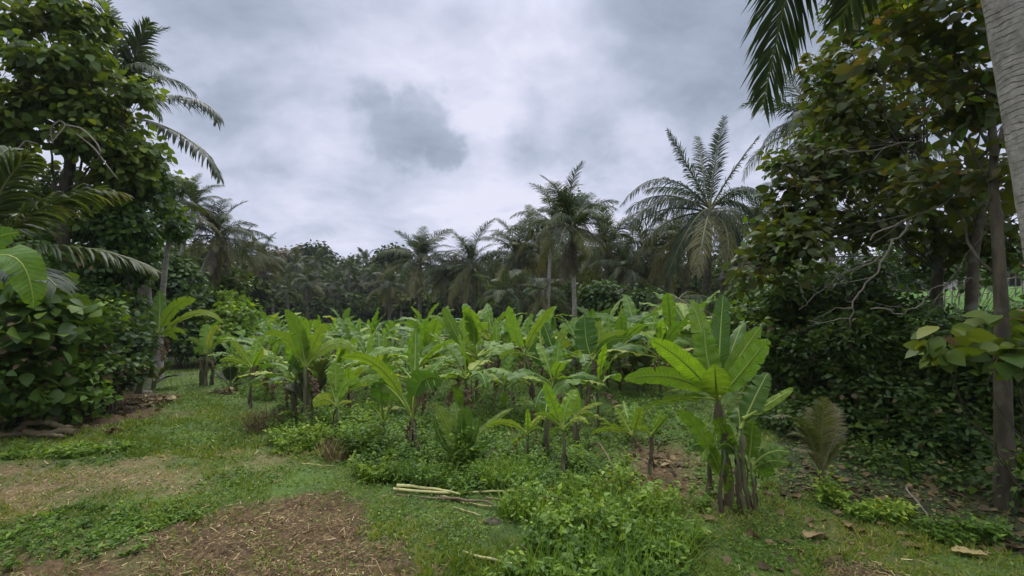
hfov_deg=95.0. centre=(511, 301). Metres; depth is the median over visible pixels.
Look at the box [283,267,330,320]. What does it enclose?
coconut palm
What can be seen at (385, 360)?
banana plant
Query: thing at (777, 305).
bush
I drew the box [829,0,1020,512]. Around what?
broadleaf tree
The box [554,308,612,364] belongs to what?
banana plant
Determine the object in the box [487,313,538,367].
banana plant
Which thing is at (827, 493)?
weed clump
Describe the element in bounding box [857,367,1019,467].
bush
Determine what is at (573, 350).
banana plant
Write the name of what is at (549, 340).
banana plant
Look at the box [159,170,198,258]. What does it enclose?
broadleaf tree
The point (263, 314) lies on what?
banana plant
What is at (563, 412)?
banana plant
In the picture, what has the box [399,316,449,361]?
banana plant
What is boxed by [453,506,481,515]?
stick
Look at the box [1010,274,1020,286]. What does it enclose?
window
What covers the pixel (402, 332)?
banana plant
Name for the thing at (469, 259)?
coconut palm
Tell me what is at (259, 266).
coconut palm
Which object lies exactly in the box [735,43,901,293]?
coconut palm
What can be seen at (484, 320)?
banana plant
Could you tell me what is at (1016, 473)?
bush
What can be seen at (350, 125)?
sky
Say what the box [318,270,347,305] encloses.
coconut palm
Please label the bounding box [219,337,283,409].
banana plant
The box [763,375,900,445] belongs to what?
bush
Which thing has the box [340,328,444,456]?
banana plant
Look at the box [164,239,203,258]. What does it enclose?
coconut palm
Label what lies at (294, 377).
banana plant
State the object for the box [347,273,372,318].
coconut palm
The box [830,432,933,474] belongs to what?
bush
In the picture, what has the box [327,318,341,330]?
banana plant
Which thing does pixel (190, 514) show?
weed clump
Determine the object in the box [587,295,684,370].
banana plant
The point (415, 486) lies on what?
stick
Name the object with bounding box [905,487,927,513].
stick
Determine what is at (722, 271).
coconut palm
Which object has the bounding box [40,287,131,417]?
bush
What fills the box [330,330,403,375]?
banana plant
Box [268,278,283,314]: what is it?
coconut palm
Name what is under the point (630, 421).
banana plant
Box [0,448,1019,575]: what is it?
straw mulch
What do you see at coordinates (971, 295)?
broadleaf tree
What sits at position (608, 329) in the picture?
banana plant
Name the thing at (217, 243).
coconut palm
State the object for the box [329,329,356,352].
banana plant
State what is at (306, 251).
broadleaf tree
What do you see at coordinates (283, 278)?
coconut palm
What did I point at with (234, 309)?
bush
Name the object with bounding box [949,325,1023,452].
bush
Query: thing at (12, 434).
log
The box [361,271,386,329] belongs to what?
coconut palm
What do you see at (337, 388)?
banana plant
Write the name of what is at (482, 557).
stick
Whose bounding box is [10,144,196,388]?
vine covered tree
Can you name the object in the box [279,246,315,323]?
coconut palm
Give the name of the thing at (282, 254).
broadleaf tree
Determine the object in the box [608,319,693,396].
banana plant
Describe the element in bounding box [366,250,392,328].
coconut palm
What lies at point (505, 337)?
banana plant
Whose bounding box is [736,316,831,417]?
bush
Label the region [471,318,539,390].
banana plant
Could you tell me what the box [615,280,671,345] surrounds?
broadleaf tree
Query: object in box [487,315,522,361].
banana plant
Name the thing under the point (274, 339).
banana plant
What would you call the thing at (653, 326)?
banana plant
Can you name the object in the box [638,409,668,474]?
banana plant
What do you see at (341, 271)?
coconut palm
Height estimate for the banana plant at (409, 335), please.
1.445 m
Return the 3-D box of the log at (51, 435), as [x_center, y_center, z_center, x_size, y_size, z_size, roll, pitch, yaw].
[-6.798,1.972,6.923,0.480,0.091,0.100,0,0,14]
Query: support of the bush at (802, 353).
on the ground at (112, 564)
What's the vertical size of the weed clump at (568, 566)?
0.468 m
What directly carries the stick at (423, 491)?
on the ground at (112, 564)
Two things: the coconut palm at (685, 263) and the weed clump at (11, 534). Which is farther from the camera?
the coconut palm at (685, 263)
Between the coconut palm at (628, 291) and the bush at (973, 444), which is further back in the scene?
the coconut palm at (628, 291)
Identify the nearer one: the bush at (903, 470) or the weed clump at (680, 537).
the weed clump at (680, 537)
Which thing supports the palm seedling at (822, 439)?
on the ground at (112, 564)
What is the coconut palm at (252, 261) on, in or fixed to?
on the ground at (112, 564)
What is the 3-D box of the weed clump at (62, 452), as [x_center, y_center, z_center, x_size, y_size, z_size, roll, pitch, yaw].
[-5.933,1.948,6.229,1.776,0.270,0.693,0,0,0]
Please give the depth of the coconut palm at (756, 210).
26.75 m
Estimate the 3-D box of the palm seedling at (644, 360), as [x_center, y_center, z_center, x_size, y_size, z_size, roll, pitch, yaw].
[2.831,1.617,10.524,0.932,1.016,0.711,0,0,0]
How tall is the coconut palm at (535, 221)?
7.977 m
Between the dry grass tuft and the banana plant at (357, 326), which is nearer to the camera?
the dry grass tuft
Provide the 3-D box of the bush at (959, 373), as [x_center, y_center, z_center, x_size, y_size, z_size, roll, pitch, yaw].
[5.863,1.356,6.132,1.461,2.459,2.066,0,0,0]
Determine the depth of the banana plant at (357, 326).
18.42 m
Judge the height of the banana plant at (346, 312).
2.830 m
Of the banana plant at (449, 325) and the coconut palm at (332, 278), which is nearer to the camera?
the banana plant at (449, 325)
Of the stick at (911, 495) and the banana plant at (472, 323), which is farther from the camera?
the banana plant at (472, 323)
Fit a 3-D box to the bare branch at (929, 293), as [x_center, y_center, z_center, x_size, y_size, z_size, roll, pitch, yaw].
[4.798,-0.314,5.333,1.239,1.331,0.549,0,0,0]
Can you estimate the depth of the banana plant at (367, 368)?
8.70 m
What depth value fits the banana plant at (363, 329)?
23.35 m
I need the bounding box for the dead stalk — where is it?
[588,442,616,481]
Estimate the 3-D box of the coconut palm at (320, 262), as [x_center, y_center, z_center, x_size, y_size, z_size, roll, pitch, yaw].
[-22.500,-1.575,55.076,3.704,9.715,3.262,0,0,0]
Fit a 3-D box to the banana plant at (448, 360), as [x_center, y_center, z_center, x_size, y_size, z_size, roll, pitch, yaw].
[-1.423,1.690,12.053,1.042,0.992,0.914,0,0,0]
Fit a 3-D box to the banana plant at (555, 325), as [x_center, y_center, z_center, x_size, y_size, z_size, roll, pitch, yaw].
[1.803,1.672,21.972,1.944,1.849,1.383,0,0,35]
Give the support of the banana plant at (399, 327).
on the ground at (112, 564)
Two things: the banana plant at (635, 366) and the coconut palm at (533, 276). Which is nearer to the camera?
the banana plant at (635, 366)
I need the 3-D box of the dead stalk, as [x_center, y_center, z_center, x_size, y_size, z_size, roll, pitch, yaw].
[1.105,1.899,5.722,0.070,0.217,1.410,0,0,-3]
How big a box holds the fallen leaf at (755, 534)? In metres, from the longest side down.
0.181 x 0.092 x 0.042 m
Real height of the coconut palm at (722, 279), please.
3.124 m
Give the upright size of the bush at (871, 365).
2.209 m
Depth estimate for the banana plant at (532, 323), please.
13.75 m
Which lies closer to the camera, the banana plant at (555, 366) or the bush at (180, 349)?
the banana plant at (555, 366)
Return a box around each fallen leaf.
[701,514,715,519]
[747,528,761,538]
[790,493,801,497]
[802,530,825,538]
[893,531,914,535]
[904,541,923,547]
[945,545,987,555]
[1006,545,1023,548]
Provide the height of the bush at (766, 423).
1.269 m
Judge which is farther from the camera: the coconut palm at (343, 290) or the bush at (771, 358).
the coconut palm at (343, 290)
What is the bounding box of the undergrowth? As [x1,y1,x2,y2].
[1,190,1023,397]
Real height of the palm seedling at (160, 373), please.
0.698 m
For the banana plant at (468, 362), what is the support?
on the ground at (112, 564)
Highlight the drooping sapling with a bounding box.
[903,309,1023,489]
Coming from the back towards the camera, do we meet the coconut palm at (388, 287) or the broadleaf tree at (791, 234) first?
the coconut palm at (388, 287)
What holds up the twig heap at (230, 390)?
on the ground at (112, 564)
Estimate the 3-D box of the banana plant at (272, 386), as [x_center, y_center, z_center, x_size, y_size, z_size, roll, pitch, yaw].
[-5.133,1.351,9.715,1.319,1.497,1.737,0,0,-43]
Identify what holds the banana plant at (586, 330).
on the ground at (112, 564)
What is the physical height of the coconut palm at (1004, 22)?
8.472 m
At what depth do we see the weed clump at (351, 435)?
6.03 m
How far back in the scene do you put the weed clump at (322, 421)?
7.00 m
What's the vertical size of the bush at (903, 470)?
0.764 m
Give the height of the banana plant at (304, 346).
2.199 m
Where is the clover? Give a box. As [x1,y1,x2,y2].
[0,382,1023,575]
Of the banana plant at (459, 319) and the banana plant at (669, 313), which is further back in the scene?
the banana plant at (459, 319)
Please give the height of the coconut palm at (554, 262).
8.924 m
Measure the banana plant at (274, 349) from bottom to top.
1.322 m
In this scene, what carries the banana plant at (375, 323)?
on the ground at (112, 564)
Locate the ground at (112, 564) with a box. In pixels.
[0,286,1023,575]
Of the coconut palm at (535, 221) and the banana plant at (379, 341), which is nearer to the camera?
the banana plant at (379, 341)
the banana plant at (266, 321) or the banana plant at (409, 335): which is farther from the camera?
the banana plant at (266, 321)
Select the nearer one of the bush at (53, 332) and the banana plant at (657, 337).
the bush at (53, 332)
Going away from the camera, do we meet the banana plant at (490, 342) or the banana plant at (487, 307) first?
the banana plant at (490, 342)
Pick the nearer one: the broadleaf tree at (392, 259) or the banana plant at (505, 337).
the banana plant at (505, 337)
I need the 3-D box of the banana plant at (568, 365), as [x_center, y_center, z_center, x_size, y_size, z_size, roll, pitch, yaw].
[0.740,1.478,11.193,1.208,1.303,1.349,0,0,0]
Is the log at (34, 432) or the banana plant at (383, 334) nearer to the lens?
the log at (34, 432)
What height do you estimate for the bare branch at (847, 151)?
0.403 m
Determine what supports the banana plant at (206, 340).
on the ground at (112, 564)
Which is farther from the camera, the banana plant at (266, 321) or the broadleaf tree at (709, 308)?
the banana plant at (266, 321)
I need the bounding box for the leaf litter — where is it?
[58,382,1023,575]
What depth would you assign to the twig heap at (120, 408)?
8.58 m
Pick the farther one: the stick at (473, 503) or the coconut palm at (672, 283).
the coconut palm at (672, 283)
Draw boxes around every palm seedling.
[146,363,183,388]
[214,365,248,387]
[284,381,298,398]
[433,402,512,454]
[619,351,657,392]
[772,397,847,485]
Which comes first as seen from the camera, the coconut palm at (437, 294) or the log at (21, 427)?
the log at (21, 427)
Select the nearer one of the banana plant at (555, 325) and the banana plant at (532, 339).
the banana plant at (532, 339)
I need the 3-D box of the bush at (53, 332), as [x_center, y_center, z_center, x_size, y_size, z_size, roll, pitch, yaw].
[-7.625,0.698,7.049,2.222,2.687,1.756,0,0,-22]
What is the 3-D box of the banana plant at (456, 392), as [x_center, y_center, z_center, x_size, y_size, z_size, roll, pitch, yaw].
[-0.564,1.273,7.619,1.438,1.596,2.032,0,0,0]
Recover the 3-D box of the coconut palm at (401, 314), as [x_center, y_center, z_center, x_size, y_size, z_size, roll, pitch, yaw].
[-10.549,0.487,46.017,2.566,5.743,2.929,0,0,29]
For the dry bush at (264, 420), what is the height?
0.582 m
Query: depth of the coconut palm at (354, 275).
63.90 m
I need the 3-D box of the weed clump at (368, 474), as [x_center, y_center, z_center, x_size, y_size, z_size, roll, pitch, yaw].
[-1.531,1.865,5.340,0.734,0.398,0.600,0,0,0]
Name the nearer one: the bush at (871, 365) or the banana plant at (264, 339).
the bush at (871, 365)
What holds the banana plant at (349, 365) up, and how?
on the ground at (112, 564)
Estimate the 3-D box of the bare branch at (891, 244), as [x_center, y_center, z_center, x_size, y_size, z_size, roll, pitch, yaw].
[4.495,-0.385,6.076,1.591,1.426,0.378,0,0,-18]
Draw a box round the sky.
[0,0,1018,285]
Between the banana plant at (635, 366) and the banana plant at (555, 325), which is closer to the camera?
the banana plant at (635, 366)
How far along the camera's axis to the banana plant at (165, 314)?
10.67 m
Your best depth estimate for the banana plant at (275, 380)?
8.73 m
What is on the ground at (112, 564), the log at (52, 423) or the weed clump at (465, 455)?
the weed clump at (465, 455)
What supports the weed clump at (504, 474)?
on the ground at (112, 564)
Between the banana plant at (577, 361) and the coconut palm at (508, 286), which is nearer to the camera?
the banana plant at (577, 361)
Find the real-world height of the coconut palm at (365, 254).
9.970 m
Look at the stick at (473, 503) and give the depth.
4.58 m
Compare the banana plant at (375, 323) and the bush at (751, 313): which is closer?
the bush at (751, 313)
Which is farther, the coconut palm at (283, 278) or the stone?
the coconut palm at (283, 278)
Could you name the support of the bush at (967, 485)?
on the ground at (112, 564)
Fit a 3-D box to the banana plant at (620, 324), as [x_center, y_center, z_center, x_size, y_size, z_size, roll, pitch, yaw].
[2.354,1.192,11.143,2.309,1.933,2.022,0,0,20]
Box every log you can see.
[0,431,24,437]
[11,416,40,432]
[22,428,79,436]
[26,416,59,425]
[36,432,64,438]
[43,419,73,428]
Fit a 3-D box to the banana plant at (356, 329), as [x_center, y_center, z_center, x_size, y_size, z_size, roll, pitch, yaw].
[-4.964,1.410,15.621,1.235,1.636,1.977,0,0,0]
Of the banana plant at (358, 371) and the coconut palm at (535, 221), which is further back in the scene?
the coconut palm at (535, 221)
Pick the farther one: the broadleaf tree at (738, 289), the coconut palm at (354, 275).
the coconut palm at (354, 275)
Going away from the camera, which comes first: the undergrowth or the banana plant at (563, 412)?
the banana plant at (563, 412)
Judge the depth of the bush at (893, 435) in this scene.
6.12 m
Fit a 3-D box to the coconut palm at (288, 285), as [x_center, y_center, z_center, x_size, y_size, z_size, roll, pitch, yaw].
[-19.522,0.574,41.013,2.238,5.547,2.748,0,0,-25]
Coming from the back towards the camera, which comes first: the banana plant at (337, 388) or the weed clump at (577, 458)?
the banana plant at (337, 388)
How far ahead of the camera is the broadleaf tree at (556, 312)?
25.37 m
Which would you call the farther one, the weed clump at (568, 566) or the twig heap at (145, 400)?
the twig heap at (145, 400)
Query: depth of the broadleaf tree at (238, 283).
20.57 m
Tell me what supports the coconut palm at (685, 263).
on the ground at (112, 564)
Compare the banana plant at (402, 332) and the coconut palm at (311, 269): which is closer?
the banana plant at (402, 332)
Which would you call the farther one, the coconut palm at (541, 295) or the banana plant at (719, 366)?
the coconut palm at (541, 295)
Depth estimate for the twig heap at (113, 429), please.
7.19 m
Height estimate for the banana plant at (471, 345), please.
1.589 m
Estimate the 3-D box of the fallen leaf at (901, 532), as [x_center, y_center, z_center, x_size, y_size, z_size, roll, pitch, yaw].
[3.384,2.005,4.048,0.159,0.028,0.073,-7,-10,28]
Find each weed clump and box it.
[0,498,156,569]
[1,439,137,459]
[85,491,205,539]
[262,416,342,454]
[297,391,343,439]
[321,399,395,425]
[322,398,396,458]
[347,450,401,484]
[389,453,460,488]
[411,417,489,471]
[467,450,549,492]
[476,527,711,575]
[484,479,543,523]
[494,460,689,542]
[513,487,714,569]
[566,440,587,474]
[606,451,641,480]
[810,466,854,507]
[835,495,920,524]
[911,512,1014,547]
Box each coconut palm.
[0,145,161,298]
[36,0,224,378]
[142,177,221,381]
[157,171,228,358]
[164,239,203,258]
[171,199,273,356]
[220,224,281,344]
[235,232,291,310]
[248,264,275,335]
[267,271,287,322]
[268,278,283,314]
[274,277,301,327]
[275,266,293,283]
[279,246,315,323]
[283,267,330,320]
[299,259,324,306]
[302,248,336,291]
[315,270,339,327]
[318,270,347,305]
[326,285,354,324]
[327,262,347,287]
[332,254,363,321]
[344,266,360,292]
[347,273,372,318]
[353,263,384,317]
[354,247,376,290]
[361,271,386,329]
[365,260,410,342]
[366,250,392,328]
[370,225,465,333]
[396,278,412,330]
[416,246,482,340]
[421,219,505,343]
[425,284,453,316]
[474,214,554,326]
[474,269,533,344]
[495,204,584,292]
[505,183,595,345]
[515,275,571,345]
[524,161,623,363]
[526,266,540,288]
[556,195,655,302]
[590,232,669,291]
[606,216,699,343]
[613,288,647,295]
[619,115,796,306]
[637,208,703,291]
[646,291,715,322]
[651,264,686,293]
[675,251,712,294]
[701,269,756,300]
[711,237,749,297]
[715,182,806,278]
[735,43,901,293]
[739,0,1023,257]
[819,88,963,295]
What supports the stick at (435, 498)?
on the ground at (112, 564)
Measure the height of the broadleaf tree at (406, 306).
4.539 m
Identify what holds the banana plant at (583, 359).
on the ground at (112, 564)
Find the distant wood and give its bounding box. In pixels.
[163,239,928,324]
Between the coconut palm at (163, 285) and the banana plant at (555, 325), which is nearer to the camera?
the coconut palm at (163, 285)
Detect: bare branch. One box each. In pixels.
[796,255,880,308]
[809,219,912,327]
[829,114,999,161]
[864,190,1008,246]
[868,228,989,320]
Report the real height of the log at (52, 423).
0.171 m
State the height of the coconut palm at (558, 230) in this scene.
6.726 m
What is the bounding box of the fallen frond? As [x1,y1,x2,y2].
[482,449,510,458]
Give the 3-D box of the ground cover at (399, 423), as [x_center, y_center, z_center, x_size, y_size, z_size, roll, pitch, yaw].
[-3.131,1.318,19.229,35.537,3.844,29.771,0,0,0]
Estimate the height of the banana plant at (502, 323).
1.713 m
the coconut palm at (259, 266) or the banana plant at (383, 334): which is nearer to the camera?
the banana plant at (383, 334)
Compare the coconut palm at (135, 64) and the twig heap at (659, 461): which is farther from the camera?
the coconut palm at (135, 64)
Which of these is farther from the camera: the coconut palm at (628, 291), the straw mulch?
the coconut palm at (628, 291)
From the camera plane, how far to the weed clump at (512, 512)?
4.27 m
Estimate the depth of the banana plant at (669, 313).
11.73 m
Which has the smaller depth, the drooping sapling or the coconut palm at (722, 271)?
the drooping sapling
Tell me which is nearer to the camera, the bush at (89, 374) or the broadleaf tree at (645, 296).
the bush at (89, 374)
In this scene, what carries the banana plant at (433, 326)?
on the ground at (112, 564)
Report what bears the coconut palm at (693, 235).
on the ground at (112, 564)
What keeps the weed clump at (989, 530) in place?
on the ground at (112, 564)
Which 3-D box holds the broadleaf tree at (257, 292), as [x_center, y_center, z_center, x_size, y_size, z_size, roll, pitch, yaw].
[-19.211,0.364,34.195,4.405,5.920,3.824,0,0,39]
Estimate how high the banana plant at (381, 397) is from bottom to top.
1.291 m
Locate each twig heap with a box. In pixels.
[81,402,162,414]
[105,427,122,433]
[114,394,182,406]
[203,387,245,394]
[633,451,683,467]
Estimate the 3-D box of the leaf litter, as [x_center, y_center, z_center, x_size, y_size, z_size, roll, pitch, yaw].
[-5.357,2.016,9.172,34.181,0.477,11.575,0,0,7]
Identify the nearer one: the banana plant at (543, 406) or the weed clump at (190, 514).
the weed clump at (190, 514)
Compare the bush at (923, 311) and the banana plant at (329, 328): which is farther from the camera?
the banana plant at (329, 328)
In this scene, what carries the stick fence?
on the ground at (112, 564)
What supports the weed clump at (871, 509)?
on the ground at (112, 564)
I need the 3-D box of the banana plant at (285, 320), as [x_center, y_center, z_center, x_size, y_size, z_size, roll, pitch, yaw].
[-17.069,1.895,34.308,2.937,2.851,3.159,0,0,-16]
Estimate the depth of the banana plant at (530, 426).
5.71 m
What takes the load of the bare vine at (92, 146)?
attached to the broadleaf tree at (78, 72)
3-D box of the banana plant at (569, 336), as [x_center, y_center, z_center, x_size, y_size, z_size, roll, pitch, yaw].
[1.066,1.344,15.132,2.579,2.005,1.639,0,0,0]
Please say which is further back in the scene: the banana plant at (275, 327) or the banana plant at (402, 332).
the banana plant at (275, 327)
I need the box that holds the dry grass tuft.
[315,432,357,463]
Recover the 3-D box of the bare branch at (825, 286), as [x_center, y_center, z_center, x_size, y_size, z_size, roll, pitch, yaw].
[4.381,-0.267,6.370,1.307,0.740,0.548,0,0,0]
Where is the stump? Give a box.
[483,517,501,524]
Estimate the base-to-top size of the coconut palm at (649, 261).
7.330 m
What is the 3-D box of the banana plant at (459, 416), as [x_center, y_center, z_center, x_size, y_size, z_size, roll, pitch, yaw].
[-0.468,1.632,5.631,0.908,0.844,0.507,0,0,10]
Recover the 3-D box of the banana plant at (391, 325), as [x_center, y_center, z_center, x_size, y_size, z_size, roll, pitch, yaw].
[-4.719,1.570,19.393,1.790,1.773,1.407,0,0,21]
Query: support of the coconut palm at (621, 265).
on the ground at (112, 564)
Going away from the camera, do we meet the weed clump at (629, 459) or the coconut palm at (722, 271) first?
the weed clump at (629, 459)
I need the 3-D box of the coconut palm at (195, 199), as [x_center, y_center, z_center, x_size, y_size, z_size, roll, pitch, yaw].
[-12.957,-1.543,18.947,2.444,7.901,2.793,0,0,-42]
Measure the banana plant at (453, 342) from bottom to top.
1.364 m
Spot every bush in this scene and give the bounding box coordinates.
[0,264,104,428]
[0,342,124,427]
[2,202,162,405]
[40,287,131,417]
[78,331,143,415]
[152,282,222,369]
[185,285,263,361]
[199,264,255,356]
[231,393,288,433]
[711,266,817,404]
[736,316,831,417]
[752,257,882,424]
[753,386,813,438]
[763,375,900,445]
[766,304,891,423]
[804,306,929,423]
[806,253,922,412]
[830,283,1016,415]
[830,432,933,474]
[832,436,977,484]
[845,405,967,461]
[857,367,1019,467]
[869,229,1023,314]
[888,312,1023,457]
[907,455,992,496]
[913,393,1023,478]
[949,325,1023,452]
[969,432,1023,512]
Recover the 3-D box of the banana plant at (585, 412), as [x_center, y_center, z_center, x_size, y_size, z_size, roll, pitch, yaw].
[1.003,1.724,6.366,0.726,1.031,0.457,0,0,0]
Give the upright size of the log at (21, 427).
0.220 m
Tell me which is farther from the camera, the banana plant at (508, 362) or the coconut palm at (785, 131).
the coconut palm at (785, 131)
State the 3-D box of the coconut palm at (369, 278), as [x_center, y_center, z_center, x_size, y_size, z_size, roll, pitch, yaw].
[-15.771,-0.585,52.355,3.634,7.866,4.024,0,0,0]
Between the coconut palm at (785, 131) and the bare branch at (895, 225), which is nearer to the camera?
the bare branch at (895, 225)
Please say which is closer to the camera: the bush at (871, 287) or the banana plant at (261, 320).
the bush at (871, 287)
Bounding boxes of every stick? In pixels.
[393,487,570,493]
[396,484,460,494]
[396,494,456,500]
[440,495,496,506]
[443,495,491,506]
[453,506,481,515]
[462,550,521,566]
[485,496,507,507]
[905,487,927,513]
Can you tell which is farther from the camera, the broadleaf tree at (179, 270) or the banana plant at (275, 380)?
the broadleaf tree at (179, 270)
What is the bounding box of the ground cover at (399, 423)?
[214,296,744,517]
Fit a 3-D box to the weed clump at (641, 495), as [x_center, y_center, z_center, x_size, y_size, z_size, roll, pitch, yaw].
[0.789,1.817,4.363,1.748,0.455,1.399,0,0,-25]
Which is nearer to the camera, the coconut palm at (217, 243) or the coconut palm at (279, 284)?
the coconut palm at (217, 243)
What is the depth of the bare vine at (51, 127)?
8.99 m
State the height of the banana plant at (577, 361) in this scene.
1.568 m
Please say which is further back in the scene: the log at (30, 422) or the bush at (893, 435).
the log at (30, 422)
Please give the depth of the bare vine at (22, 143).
8.99 m
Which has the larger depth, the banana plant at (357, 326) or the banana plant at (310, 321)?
the banana plant at (357, 326)
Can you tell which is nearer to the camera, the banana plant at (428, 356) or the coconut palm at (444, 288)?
the banana plant at (428, 356)
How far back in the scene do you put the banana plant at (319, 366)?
7.92 m
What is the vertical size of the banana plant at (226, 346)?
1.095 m
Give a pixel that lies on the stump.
(493, 520)
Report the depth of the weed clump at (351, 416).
7.54 m
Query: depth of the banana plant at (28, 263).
3.98 m
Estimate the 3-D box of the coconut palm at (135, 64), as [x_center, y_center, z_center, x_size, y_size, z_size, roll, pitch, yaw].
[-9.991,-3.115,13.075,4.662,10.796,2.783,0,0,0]
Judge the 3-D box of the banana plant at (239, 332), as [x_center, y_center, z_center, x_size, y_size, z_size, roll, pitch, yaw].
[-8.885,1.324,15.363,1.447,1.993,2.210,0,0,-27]
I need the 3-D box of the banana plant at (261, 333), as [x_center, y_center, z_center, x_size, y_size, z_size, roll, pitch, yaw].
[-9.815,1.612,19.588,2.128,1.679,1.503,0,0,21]
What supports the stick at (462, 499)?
on the ground at (112, 564)
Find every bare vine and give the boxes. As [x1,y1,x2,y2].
[18,140,38,147]
[50,121,65,142]
[66,124,100,159]
[76,133,117,178]
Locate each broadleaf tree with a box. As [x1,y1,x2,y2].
[0,0,177,276]
[102,243,224,358]
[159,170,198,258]
[225,265,279,323]
[253,246,303,280]
[266,287,305,322]
[291,239,338,273]
[370,242,414,318]
[378,289,430,331]
[422,290,496,324]
[511,285,566,330]
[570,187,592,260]
[576,277,632,316]
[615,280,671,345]
[690,289,730,334]
[721,0,1022,422]
[724,270,767,322]
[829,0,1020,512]
[918,83,1015,432]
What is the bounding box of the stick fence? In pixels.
[917,277,1023,306]
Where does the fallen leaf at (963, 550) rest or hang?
on the ground at (112, 564)
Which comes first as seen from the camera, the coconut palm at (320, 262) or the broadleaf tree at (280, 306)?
the broadleaf tree at (280, 306)
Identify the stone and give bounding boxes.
[141,390,151,393]
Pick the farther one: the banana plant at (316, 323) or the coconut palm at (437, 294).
the coconut palm at (437, 294)
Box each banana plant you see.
[0,226,47,309]
[134,290,222,393]
[185,324,230,385]
[208,343,251,367]
[216,312,262,366]
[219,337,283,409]
[221,320,287,376]
[224,331,287,399]
[229,331,284,377]
[238,332,345,418]
[244,316,279,344]
[250,311,284,345]
[252,341,283,387]
[254,361,299,407]
[257,321,287,348]
[258,323,284,358]
[260,314,282,348]
[260,316,299,335]
[265,309,356,422]
[272,308,301,330]
[280,337,379,407]
[280,358,333,418]
[281,316,343,342]
[311,315,341,352]
[312,362,359,438]
[322,308,364,336]
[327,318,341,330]
[327,321,346,353]
[328,350,367,392]
[329,307,403,349]
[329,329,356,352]
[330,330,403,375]
[332,317,387,367]
[339,366,364,410]
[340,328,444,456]
[342,323,382,338]
[342,331,423,394]
[347,319,373,350]
[357,318,370,345]
[360,331,451,418]
[361,354,408,405]
[368,318,460,399]
[369,378,392,437]
[372,326,400,372]
[374,320,409,350]
[389,316,441,341]
[393,322,411,335]
[393,352,431,382]
[394,302,453,326]
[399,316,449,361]
[403,331,458,364]
[421,306,537,399]
[428,305,488,388]
[429,332,519,411]
[438,339,457,378]
[441,308,496,358]
[442,354,468,380]
[443,353,503,406]
[447,300,493,343]
[463,352,548,412]
[465,321,510,364]
[467,326,500,371]
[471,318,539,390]
[479,303,526,343]
[481,320,523,373]
[485,410,543,456]
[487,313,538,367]
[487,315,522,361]
[499,305,559,407]
[499,306,576,375]
[507,338,608,426]
[519,315,571,339]
[523,340,571,387]
[530,321,571,376]
[533,395,555,456]
[534,382,588,475]
[535,321,572,388]
[546,315,636,396]
[547,343,621,427]
[553,318,556,332]
[554,299,639,359]
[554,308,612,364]
[555,339,579,375]
[563,323,649,392]
[564,337,592,386]
[565,312,657,389]
[570,393,607,447]
[573,308,601,371]
[574,315,630,409]
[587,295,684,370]
[587,314,647,379]
[592,401,643,451]
[601,304,632,353]
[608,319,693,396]
[614,292,717,382]
[621,311,693,366]
[621,347,669,389]
[623,293,793,514]
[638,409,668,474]
[639,290,730,355]
[641,311,688,366]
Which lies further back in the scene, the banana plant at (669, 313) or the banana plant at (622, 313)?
the banana plant at (622, 313)
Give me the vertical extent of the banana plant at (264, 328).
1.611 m
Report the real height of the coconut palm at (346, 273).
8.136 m
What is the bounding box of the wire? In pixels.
[828,252,1021,256]
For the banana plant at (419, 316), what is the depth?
23.88 m
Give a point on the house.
(1011, 283)
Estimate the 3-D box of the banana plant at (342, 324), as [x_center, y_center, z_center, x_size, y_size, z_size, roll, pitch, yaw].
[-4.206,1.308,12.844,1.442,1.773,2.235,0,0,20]
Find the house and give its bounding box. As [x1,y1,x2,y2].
[921,265,1023,289]
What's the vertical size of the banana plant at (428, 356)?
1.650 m
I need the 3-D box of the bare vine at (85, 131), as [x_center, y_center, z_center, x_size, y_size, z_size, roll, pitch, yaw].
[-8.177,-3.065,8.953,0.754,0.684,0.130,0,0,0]
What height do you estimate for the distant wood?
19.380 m
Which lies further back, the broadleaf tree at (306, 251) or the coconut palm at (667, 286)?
the broadleaf tree at (306, 251)
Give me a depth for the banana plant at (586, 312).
15.21 m
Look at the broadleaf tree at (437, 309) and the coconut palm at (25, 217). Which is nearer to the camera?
the coconut palm at (25, 217)
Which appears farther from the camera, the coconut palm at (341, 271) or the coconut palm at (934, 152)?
the coconut palm at (341, 271)
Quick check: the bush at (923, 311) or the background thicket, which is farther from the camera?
the background thicket
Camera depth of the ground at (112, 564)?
4.70 m
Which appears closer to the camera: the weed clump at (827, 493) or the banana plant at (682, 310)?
the weed clump at (827, 493)
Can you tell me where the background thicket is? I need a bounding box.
[77,238,849,328]
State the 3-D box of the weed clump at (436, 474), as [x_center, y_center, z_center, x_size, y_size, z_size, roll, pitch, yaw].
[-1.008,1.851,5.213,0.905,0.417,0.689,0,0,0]
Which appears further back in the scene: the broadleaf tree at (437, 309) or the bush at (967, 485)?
the broadleaf tree at (437, 309)
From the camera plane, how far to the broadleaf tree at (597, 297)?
20.54 m
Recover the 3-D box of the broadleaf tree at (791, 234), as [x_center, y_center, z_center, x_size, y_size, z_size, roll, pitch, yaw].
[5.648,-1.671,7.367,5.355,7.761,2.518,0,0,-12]
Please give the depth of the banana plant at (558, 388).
7.55 m
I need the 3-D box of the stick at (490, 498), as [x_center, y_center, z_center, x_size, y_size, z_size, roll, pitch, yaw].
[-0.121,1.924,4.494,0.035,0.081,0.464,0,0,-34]

